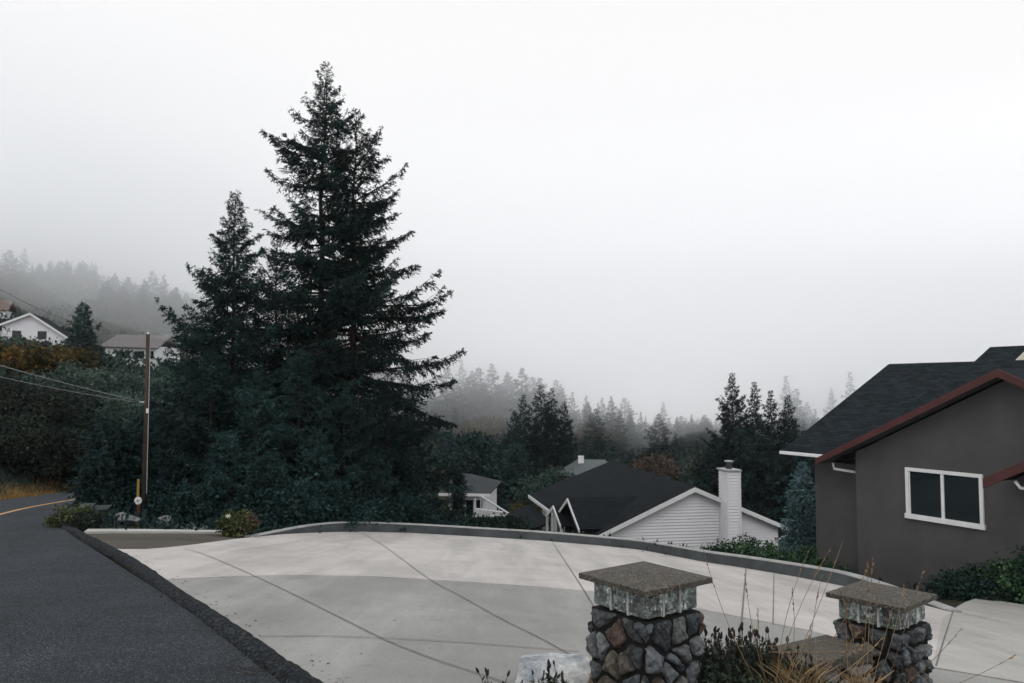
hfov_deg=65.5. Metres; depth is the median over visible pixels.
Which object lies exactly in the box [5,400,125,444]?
roadside shrub
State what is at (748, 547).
garden shrub
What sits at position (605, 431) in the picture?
broadleaf tree
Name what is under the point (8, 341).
broadleaf tree
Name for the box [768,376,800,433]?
misty conifer
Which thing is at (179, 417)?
broadleaf tree
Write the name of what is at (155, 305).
misty conifer
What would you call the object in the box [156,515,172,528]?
boulder
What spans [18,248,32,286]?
misty conifer
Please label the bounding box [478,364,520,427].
misty conifer
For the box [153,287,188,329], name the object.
misty conifer
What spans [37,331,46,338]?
window
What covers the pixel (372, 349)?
fir tree
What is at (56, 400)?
roadside shrub
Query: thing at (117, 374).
broadleaf tree
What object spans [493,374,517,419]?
misty conifer
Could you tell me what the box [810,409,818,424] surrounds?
misty conifer
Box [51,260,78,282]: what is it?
misty conifer
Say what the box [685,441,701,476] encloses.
misty conifer
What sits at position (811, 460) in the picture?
fir tree
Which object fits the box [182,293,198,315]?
misty conifer
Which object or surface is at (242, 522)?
flowering bush
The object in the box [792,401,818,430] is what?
misty conifer
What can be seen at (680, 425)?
misty conifer
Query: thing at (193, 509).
evergreen shrub
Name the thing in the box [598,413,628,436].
misty conifer
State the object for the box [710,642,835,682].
heather bush
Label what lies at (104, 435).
spruce tree
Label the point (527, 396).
misty conifer
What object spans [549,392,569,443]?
misty conifer
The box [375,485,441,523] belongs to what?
evergreen shrub
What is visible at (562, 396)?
misty conifer
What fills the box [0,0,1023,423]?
sky
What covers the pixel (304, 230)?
fir tree
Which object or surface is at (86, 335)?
pine tree
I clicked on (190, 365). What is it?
spruce tree
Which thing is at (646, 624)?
stone pillar
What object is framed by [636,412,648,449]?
misty conifer
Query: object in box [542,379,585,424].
misty conifer
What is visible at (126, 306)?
misty conifer
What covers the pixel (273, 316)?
fir tree
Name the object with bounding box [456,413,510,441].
broadleaf tree
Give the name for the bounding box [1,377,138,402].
service cable
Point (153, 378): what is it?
broadleaf tree
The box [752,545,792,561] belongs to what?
garden shrub
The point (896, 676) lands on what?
bed plant
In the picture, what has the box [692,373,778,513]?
fir tree
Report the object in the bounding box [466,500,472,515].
door
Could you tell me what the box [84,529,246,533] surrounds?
concrete edging
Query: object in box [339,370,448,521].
spruce tree
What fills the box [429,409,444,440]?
misty conifer
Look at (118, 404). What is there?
broadleaf tree
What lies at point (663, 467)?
broadleaf tree
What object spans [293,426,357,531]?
spruce tree
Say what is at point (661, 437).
misty conifer
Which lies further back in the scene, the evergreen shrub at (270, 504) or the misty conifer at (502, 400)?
the misty conifer at (502, 400)
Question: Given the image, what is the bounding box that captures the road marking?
[0,499,74,514]
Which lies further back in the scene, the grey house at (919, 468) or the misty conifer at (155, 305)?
the misty conifer at (155, 305)
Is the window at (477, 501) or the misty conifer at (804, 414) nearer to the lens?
the window at (477, 501)
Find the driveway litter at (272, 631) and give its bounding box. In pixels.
[147,561,394,682]
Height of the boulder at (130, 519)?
0.386 m
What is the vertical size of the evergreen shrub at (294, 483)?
2.439 m
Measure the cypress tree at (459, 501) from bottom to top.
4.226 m
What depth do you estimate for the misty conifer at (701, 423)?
152.91 m
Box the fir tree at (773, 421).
[756,390,790,514]
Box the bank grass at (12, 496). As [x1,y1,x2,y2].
[0,476,74,499]
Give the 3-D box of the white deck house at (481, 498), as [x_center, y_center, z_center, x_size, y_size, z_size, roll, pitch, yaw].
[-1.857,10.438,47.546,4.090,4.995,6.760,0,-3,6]
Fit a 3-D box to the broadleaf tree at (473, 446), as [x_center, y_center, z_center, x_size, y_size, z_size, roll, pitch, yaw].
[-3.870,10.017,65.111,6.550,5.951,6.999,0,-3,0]
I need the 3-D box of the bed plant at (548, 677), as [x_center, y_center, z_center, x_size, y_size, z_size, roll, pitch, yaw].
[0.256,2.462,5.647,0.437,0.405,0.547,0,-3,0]
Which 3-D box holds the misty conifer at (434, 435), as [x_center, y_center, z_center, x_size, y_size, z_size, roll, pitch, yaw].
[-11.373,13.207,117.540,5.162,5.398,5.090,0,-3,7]
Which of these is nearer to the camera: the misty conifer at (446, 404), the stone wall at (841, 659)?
the stone wall at (841, 659)
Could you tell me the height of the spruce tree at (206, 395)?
6.688 m
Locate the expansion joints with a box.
[176,533,1020,682]
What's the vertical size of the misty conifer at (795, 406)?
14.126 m
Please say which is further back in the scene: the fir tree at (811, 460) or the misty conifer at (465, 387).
the misty conifer at (465, 387)
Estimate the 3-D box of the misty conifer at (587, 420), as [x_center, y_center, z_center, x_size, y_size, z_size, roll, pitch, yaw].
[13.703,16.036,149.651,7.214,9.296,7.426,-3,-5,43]
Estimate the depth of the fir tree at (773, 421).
59.53 m
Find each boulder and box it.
[114,512,139,524]
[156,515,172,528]
[515,653,590,682]
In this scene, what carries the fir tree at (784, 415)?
on the ground at (24, 300)
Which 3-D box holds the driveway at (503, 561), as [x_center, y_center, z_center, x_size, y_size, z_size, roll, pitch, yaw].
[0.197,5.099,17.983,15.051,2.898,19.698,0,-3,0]
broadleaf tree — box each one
[0,326,47,349]
[0,328,107,377]
[15,358,116,408]
[29,336,72,352]
[67,367,160,389]
[68,371,172,398]
[92,383,152,418]
[101,380,163,426]
[103,363,144,382]
[117,371,168,382]
[134,384,178,418]
[136,355,220,380]
[149,375,236,453]
[155,370,198,391]
[429,428,502,481]
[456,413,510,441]
[477,447,536,506]
[573,421,621,450]
[628,449,682,480]
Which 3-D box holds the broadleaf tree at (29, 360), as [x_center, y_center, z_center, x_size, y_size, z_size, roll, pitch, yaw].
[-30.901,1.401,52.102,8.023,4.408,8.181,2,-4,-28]
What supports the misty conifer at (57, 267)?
on the ground at (24, 300)
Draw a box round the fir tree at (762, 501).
[747,434,787,520]
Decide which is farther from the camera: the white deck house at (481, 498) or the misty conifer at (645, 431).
the misty conifer at (645, 431)
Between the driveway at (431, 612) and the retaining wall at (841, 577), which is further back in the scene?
the retaining wall at (841, 577)
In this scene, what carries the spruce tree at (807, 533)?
on the ground at (24, 300)
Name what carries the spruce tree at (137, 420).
on the ground at (24, 300)
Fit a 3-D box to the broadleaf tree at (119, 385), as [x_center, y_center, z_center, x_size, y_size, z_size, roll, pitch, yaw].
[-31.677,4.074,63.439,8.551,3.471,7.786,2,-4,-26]
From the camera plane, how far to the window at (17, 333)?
109.70 m
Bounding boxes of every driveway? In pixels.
[88,533,244,548]
[118,531,950,662]
[168,575,1016,682]
[933,598,1023,682]
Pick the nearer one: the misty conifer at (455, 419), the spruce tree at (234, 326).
the spruce tree at (234, 326)
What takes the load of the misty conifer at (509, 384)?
on the ground at (24, 300)
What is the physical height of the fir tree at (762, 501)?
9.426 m
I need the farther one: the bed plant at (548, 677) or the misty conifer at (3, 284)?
the misty conifer at (3, 284)
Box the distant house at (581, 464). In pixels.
[554,456,607,478]
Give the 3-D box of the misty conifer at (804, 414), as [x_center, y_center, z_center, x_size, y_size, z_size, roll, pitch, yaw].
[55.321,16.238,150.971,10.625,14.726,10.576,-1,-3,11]
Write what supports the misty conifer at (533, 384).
on the ground at (24, 300)
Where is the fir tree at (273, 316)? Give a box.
[219,236,314,461]
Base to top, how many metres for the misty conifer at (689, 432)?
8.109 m
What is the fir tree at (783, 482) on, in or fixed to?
on the ground at (24, 300)
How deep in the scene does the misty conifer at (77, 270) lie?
178.94 m
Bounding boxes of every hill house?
[0,300,16,318]
[0,313,81,349]
[100,335,183,369]
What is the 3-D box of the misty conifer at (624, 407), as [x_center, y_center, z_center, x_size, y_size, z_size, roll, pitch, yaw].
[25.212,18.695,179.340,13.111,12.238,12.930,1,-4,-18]
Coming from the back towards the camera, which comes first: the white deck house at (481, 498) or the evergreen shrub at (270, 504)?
the white deck house at (481, 498)
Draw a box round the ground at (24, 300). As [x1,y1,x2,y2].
[0,264,966,607]
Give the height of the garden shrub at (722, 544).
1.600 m
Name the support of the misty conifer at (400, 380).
on the ground at (24, 300)
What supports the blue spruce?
on the ground at (24, 300)
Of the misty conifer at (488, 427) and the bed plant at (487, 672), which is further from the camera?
the misty conifer at (488, 427)
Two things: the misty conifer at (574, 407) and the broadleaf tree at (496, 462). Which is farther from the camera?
the misty conifer at (574, 407)
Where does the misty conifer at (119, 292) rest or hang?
on the ground at (24, 300)
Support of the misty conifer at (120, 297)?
on the ground at (24, 300)
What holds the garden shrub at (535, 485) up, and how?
on the ground at (24, 300)
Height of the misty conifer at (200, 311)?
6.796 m
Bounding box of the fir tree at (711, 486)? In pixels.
[698,437,741,505]
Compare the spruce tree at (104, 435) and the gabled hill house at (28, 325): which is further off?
the gabled hill house at (28, 325)
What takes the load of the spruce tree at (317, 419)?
on the ground at (24, 300)
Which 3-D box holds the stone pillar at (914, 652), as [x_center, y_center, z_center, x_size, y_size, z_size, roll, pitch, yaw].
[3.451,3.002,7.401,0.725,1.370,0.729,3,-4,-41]
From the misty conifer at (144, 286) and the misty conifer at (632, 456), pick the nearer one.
the misty conifer at (632, 456)
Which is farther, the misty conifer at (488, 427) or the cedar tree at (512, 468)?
the misty conifer at (488, 427)
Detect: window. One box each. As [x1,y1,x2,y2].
[12,331,20,338]
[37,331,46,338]
[133,351,143,357]
[476,500,481,508]
[904,467,985,529]
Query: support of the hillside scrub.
on the ground at (24, 300)
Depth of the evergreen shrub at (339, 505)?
25.49 m
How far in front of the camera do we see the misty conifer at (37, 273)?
177.70 m
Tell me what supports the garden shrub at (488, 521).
on the ground at (24, 300)
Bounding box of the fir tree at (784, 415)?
[776,395,800,494]
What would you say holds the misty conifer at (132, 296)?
on the ground at (24, 300)
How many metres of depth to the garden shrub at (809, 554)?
21.19 m
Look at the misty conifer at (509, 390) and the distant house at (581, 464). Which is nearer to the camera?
the distant house at (581, 464)
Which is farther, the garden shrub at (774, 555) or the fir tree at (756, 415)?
the fir tree at (756, 415)
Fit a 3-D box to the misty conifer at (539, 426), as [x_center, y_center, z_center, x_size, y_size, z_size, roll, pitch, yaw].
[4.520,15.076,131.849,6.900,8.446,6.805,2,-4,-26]
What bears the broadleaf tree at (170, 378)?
on the ground at (24, 300)
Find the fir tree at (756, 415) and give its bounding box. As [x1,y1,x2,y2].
[739,382,781,515]
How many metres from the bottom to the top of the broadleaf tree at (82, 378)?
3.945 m
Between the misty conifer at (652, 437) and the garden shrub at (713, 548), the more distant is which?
the misty conifer at (652, 437)
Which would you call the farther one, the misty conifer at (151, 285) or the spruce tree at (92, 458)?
the misty conifer at (151, 285)
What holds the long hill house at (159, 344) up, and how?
on the ground at (24, 300)
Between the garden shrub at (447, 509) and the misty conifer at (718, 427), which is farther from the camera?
the misty conifer at (718, 427)
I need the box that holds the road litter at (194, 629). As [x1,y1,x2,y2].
[7,528,275,681]
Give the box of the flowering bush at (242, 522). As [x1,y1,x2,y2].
[213,508,261,536]
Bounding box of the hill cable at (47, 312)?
[0,289,102,329]
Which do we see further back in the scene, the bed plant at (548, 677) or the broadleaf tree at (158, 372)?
the broadleaf tree at (158, 372)
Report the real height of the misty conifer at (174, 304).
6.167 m
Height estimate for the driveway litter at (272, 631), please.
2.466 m
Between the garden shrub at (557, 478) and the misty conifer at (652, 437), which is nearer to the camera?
the garden shrub at (557, 478)
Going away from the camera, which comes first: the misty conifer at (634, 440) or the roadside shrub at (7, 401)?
the roadside shrub at (7, 401)
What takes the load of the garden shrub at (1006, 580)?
on the ground at (24, 300)
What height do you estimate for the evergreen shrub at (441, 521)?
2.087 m
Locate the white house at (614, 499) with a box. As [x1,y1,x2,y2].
[503,460,790,553]
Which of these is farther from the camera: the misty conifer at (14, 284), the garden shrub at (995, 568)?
the misty conifer at (14, 284)
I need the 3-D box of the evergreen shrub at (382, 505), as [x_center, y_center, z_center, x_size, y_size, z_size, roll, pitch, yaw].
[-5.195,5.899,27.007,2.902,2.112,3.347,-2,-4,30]
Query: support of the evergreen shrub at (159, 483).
on the ground at (24, 300)
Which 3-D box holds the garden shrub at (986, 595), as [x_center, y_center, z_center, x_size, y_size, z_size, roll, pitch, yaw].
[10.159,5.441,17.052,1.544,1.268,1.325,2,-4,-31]
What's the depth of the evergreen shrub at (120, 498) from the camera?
24.81 m
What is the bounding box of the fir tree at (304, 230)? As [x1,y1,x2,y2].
[217,62,473,506]
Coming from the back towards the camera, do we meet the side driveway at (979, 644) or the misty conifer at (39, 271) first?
the misty conifer at (39, 271)
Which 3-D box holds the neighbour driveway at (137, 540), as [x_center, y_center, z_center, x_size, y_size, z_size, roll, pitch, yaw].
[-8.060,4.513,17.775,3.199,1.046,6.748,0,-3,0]
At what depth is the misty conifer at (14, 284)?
168.79 m
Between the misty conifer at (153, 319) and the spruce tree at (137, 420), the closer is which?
the spruce tree at (137, 420)
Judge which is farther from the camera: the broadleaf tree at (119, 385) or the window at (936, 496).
the broadleaf tree at (119, 385)
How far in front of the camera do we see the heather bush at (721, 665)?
6.12 m
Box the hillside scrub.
[0,273,813,510]
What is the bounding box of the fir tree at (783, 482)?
[762,429,813,540]
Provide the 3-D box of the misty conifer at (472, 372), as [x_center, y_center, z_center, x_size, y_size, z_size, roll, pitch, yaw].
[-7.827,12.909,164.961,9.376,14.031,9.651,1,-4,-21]
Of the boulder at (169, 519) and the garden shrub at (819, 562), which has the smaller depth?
the garden shrub at (819, 562)
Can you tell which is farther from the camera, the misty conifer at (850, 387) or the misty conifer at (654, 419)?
the misty conifer at (654, 419)
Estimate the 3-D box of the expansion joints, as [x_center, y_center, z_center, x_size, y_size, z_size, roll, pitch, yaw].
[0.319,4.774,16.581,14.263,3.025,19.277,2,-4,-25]
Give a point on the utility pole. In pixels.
(138, 500)
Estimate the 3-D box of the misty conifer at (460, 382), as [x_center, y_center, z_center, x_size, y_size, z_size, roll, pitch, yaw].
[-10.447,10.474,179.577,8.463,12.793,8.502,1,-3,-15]
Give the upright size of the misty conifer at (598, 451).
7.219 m
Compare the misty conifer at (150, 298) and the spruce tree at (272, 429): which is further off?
the misty conifer at (150, 298)
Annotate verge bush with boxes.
[41,501,111,528]
[47,508,116,531]
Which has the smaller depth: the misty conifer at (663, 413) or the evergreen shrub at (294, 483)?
the evergreen shrub at (294, 483)
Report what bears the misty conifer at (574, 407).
on the ground at (24, 300)
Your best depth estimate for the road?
7.95 m
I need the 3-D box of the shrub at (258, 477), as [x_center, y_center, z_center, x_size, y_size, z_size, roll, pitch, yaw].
[-7.561,5.015,24.213,2.794,3.289,3.251,0,-3,0]
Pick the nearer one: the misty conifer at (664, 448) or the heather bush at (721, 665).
the heather bush at (721, 665)
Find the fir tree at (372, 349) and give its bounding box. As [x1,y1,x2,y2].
[224,108,470,524]
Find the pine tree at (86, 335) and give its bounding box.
[58,301,119,373]
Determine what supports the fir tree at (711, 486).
on the ground at (24, 300)
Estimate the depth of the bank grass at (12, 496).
35.51 m
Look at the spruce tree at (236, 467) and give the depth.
24.51 m
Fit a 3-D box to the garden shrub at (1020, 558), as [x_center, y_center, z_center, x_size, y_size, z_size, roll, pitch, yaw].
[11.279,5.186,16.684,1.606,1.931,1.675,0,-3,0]
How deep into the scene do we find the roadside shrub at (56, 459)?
38.23 m
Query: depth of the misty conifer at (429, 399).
175.44 m
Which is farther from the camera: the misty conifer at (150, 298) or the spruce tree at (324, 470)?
the misty conifer at (150, 298)
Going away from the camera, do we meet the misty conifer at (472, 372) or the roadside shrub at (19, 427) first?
the roadside shrub at (19, 427)
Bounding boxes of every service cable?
[0,365,138,400]
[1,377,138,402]
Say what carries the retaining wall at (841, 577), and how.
on the ground at (24, 300)
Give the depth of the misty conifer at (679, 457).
125.83 m
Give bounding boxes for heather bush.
[695,622,819,682]
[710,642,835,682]
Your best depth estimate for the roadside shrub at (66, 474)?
39.83 m
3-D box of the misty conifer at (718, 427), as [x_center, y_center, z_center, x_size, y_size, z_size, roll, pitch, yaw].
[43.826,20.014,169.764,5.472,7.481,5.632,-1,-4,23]
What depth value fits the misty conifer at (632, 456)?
107.59 m
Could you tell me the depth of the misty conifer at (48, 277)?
170.64 m
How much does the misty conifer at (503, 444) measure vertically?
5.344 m
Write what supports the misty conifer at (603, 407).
on the ground at (24, 300)
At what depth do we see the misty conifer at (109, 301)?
145.04 m
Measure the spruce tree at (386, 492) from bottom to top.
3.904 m
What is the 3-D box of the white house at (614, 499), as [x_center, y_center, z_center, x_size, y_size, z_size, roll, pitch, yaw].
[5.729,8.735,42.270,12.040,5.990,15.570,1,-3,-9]
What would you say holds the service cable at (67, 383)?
attached to the utility pole
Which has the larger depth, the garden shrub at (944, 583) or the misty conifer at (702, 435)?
the misty conifer at (702, 435)
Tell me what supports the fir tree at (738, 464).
on the ground at (24, 300)
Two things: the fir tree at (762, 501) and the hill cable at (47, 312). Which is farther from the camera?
the hill cable at (47, 312)
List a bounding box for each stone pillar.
[579,561,712,682]
[826,580,937,682]
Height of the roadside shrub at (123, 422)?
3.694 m
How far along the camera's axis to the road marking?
25.70 m
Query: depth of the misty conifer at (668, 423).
170.05 m
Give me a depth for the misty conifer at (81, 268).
176.09 m
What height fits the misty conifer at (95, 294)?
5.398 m
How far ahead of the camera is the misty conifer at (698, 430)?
155.54 m
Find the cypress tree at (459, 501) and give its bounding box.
[449,462,467,509]
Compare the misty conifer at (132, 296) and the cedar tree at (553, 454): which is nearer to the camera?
the cedar tree at (553, 454)
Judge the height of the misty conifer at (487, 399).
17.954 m
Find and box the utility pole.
[134,332,149,521]
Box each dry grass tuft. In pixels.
[705,542,883,682]
[827,555,1015,682]
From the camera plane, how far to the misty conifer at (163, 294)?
149.50 m
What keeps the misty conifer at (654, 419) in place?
on the ground at (24, 300)
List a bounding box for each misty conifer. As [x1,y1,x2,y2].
[0,250,38,289]
[0,268,9,291]
[5,268,21,289]
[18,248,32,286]
[25,263,38,286]
[25,265,51,286]
[32,262,45,284]
[38,261,61,282]
[40,262,55,283]
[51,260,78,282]
[51,261,77,283]
[63,262,71,284]
[73,262,83,282]
[74,260,93,283]
[77,284,102,307]
[82,281,123,315]
[85,261,100,284]
[89,273,121,304]
[90,263,101,284]
[105,286,135,317]
[110,289,141,317]
[113,289,133,317]
[116,277,138,301]
[117,291,147,318]
[137,279,152,313]
[139,270,161,299]
[144,294,165,318]
[147,291,154,317]
[147,295,181,327]
[148,275,173,318]
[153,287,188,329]
[164,292,189,321]
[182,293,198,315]
[195,298,210,328]
[384,380,431,419]
[394,375,410,419]
[419,367,477,433]
[419,381,436,412]
[423,413,449,448]
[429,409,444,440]
[445,384,478,427]
[447,407,463,446]
[448,379,482,419]
[451,360,468,402]
[454,415,466,433]
[456,367,503,435]
[459,371,481,416]
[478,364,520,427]
[481,387,510,423]
[481,419,498,440]
[493,372,520,409]
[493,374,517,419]
[494,367,536,432]
[496,429,506,455]
[518,377,543,411]
[518,377,558,436]
[524,409,549,453]
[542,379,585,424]
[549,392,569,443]
[558,388,576,430]
[567,392,579,429]
[573,403,596,433]
[573,409,622,460]
[574,396,589,429]
[574,405,594,428]
[588,436,615,461]
[595,403,601,423]
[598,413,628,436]
[599,398,612,431]
[601,396,632,450]
[604,411,631,459]
[613,398,656,434]
[622,416,644,448]
[622,448,638,465]
[624,411,641,449]
[633,414,693,460]
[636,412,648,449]
[642,416,651,447]
[649,402,672,440]
[651,417,670,440]
[652,425,670,443]
[656,438,683,482]
[665,416,694,448]
[666,418,673,443]
[668,417,693,453]
[671,433,688,475]
[680,418,698,440]
[681,415,723,453]
[684,414,698,450]
[685,418,716,453]
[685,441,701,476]
[686,417,713,454]
[700,407,753,448]
[711,418,721,434]
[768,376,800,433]
[770,394,808,430]
[777,389,806,439]
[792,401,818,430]
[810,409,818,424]
[823,388,836,415]
[840,371,856,397]
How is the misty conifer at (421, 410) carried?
on the ground at (24, 300)
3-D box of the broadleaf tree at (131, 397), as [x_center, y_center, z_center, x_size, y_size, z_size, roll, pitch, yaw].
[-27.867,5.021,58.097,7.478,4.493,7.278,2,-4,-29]
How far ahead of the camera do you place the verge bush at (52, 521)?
18.86 m
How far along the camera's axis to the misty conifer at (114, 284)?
164.54 m
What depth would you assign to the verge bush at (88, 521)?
18.72 m
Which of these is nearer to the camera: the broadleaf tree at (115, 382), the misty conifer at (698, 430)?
the broadleaf tree at (115, 382)
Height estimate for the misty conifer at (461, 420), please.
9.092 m
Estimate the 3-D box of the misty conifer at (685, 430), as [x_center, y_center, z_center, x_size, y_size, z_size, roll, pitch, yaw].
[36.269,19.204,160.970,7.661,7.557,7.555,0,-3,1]
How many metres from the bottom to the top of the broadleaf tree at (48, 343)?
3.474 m
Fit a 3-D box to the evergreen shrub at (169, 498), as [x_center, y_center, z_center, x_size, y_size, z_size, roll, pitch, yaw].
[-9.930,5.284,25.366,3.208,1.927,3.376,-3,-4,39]
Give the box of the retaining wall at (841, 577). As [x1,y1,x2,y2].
[244,522,961,611]
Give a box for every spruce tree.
[59,416,138,503]
[65,446,122,509]
[98,425,173,486]
[120,402,179,483]
[131,320,247,479]
[148,350,267,522]
[149,446,203,502]
[154,189,303,482]
[170,428,257,528]
[195,369,313,525]
[216,348,363,521]
[288,389,405,530]
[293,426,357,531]
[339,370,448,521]
[347,449,417,522]
[383,374,453,511]
[392,447,440,523]
[802,479,815,550]
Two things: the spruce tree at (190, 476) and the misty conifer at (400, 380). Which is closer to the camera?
the spruce tree at (190, 476)
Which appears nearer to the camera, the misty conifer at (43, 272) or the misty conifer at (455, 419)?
the misty conifer at (455, 419)
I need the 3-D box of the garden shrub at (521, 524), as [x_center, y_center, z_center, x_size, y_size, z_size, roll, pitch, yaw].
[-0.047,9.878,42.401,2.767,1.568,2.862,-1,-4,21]
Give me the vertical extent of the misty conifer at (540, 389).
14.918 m
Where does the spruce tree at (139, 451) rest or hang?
on the ground at (24, 300)
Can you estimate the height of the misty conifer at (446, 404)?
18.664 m
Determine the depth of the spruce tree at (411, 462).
29.51 m
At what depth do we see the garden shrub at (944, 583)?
17.54 m
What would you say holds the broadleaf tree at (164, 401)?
on the ground at (24, 300)
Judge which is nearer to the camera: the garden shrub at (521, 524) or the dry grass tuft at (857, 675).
the dry grass tuft at (857, 675)
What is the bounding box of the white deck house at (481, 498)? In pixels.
[438,473,508,517]
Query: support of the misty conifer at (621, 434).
on the ground at (24, 300)
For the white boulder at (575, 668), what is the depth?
6.31 m
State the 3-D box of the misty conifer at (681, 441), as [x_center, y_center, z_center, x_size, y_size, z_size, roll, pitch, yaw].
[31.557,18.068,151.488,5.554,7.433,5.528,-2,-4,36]
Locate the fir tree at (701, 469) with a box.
[691,452,717,493]
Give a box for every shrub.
[0,367,50,418]
[0,375,95,426]
[0,403,69,462]
[3,425,98,480]
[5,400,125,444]
[40,438,108,485]
[57,403,151,444]
[68,467,176,512]
[82,408,169,454]
[113,476,188,522]
[139,478,220,523]
[157,478,263,528]
[207,475,326,533]
[238,452,301,526]
[248,468,338,528]
[290,473,381,530]
[334,483,409,523]
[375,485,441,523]
[411,508,467,525]
[438,505,474,525]
[462,512,517,528]
[493,513,534,529]
[501,501,542,529]
[503,465,560,511]
[528,466,575,510]
[699,539,733,552]
[709,532,761,556]
[731,536,782,557]
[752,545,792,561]
[779,544,824,565]
[793,555,850,570]
[912,561,1010,600]
[948,565,1016,602]
[956,558,1022,603]
[976,552,1023,604]
[1006,545,1023,599]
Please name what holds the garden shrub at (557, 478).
on the ground at (24, 300)
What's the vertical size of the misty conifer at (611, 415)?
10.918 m
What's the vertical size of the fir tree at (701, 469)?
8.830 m
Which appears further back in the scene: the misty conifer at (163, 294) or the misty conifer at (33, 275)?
the misty conifer at (33, 275)
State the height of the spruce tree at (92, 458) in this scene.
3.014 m
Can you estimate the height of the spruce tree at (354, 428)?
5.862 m
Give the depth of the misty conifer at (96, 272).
180.73 m
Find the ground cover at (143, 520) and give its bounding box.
[0,379,941,595]
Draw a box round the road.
[0,491,280,682]
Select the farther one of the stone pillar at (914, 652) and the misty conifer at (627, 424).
the misty conifer at (627, 424)
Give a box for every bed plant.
[476,667,509,682]
[520,659,568,682]
[878,670,908,682]
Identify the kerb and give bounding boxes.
[61,525,322,682]
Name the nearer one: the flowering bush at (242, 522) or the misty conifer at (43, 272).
the flowering bush at (242, 522)
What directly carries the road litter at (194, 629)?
on the road
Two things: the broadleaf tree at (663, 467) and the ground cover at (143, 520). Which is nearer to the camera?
the ground cover at (143, 520)
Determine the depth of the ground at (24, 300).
142.04 m
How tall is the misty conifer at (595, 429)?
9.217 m
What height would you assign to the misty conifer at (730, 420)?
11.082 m
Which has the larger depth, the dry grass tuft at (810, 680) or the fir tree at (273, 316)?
the fir tree at (273, 316)
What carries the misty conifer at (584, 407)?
on the ground at (24, 300)
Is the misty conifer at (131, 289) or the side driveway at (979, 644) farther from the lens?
the misty conifer at (131, 289)
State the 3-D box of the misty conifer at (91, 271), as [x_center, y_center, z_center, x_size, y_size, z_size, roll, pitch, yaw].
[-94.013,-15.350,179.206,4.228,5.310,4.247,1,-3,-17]
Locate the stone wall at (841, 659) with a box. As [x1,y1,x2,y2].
[760,635,872,682]
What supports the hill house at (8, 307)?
on the ground at (24, 300)
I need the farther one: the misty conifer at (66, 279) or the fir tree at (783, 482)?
the misty conifer at (66, 279)
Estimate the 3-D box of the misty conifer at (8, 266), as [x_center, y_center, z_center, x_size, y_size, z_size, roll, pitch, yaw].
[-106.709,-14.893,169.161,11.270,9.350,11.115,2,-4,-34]
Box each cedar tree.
[497,385,595,489]
[497,443,533,514]
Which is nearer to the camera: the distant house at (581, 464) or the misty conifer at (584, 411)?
the distant house at (581, 464)
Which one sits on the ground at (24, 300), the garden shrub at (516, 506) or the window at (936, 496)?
the garden shrub at (516, 506)
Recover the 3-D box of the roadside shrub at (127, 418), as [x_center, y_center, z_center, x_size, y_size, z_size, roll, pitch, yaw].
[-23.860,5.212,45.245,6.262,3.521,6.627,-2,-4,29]
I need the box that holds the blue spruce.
[774,460,816,559]
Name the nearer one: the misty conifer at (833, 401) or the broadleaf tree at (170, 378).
the broadleaf tree at (170, 378)
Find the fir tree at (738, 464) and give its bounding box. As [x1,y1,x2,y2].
[718,427,769,515]
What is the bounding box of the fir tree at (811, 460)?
[776,430,814,544]
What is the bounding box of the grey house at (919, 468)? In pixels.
[779,345,1023,598]
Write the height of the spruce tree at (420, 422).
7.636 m
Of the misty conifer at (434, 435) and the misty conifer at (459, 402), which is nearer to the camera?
the misty conifer at (434, 435)
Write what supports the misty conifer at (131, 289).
on the ground at (24, 300)
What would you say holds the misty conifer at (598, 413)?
on the ground at (24, 300)
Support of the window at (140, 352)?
in the long hill house at (159, 344)
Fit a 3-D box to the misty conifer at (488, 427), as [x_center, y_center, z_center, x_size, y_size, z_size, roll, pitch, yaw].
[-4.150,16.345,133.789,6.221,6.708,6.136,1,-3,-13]
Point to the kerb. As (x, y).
(267, 658)

